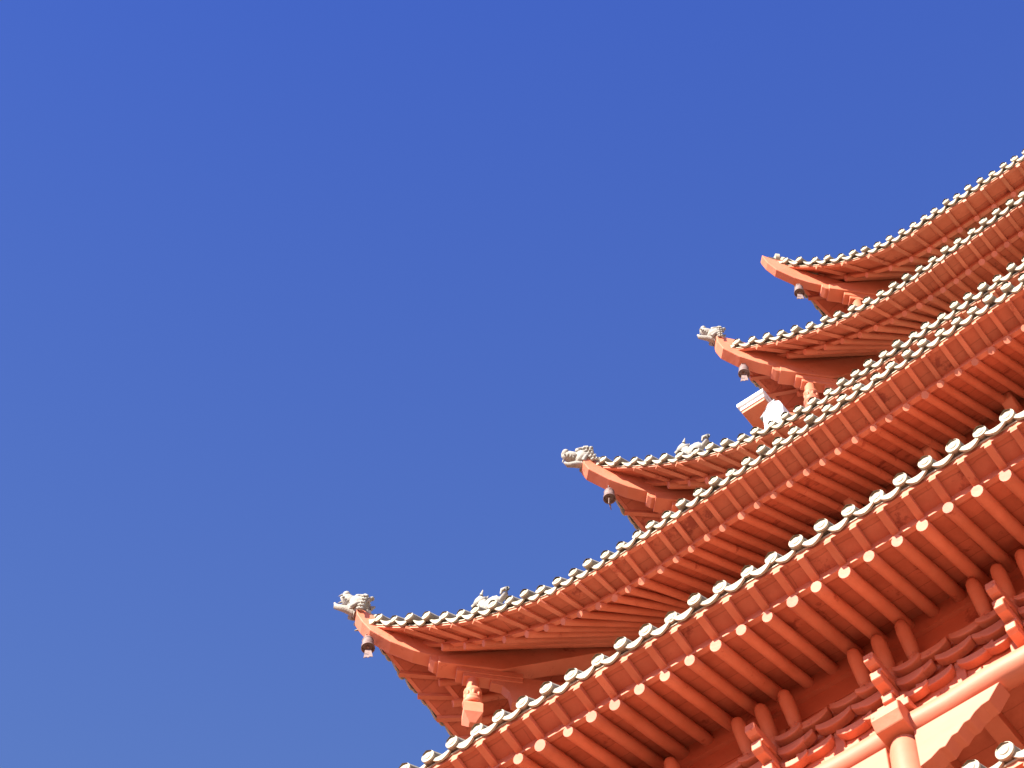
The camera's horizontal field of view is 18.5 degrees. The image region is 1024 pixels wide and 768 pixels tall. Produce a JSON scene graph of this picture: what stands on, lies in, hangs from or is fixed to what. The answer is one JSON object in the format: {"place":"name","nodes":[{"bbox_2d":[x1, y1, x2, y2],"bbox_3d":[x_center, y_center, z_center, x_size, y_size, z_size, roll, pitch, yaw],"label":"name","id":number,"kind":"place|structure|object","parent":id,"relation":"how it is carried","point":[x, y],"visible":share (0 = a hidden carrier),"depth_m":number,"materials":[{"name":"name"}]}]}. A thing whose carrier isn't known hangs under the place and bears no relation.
{"place":"outdoors","nodes":[
{"label":"outdoors","id":0,"kind":"place"},
{"bbox_2d":[0,0,1023,767],"label":"sky","id":1,"kind":"structure","parent":0,"point":[304,304],"materials":[{"name":"blue"}]},
{"bbox_2d":[333,149,1023,767],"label":"pagoda tower","id":2,"kind":"structure","parent":0,"point":[835,579],"depth_m":34.13,"materials":[{"name":"red wood"}]},
{"bbox_2d":[361,634,374,657],"bbox_3d":[-1.687,3.064,36.751,0.168,0.500,0.168,-8,-60,2],"label":"wind bell","id":3,"kind":"object","parent":2,"relation":"hanging from","point":[367,647],"visible":1,"depth_m":36.72,"materials":[{"name":"brown metal"}]},
{"bbox_2d":[603,485,615,508],"bbox_3d":[1.255,1.449,40.402,0.168,0.500,0.168,-16,-61,9],"label":"wind bell","id":4,"kind":"object","parent":2,"relation":"hanging from","point":[609,497],"visible":1,"depth_m":40.39,"materials":[{"name":"brown metal"}]},
{"bbox_2d":[738,363,749,380],"bbox_3d":[3.235,-0.167,43.777,0.168,0.500,0.168,-9,-60,7],"label":"wind bell","id":5,"kind":"object","parent":2,"relation":"hanging from","point":[743,373],"visible":1,"depth_m":43.75,"materials":[{"name":"brown metal"}]},
{"bbox_2d":[760,399,788,446],"bbox_3d":[3.386,0.561,39.826,0.340,0.920,0.300,-33,-65,17],"label":"floodlight","id":6,"kind":"object","parent":2,"relation":"on","point":[774,410],"visible":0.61,"depth_m":39.91,"materials":[{"name":"white metal"}]},
{"bbox_2d":[794,284,804,298],"bbox_3d":[4.222,-1.362,46.126,0.160,0.475,0.160,-2,-60,1],"label":"wind bell","id":7,"kind":"object","parent":2,"relation":"hanging from","point":[799,292],"visible":1,"depth_m":46.09,"materials":[{"name":"brown metal"}]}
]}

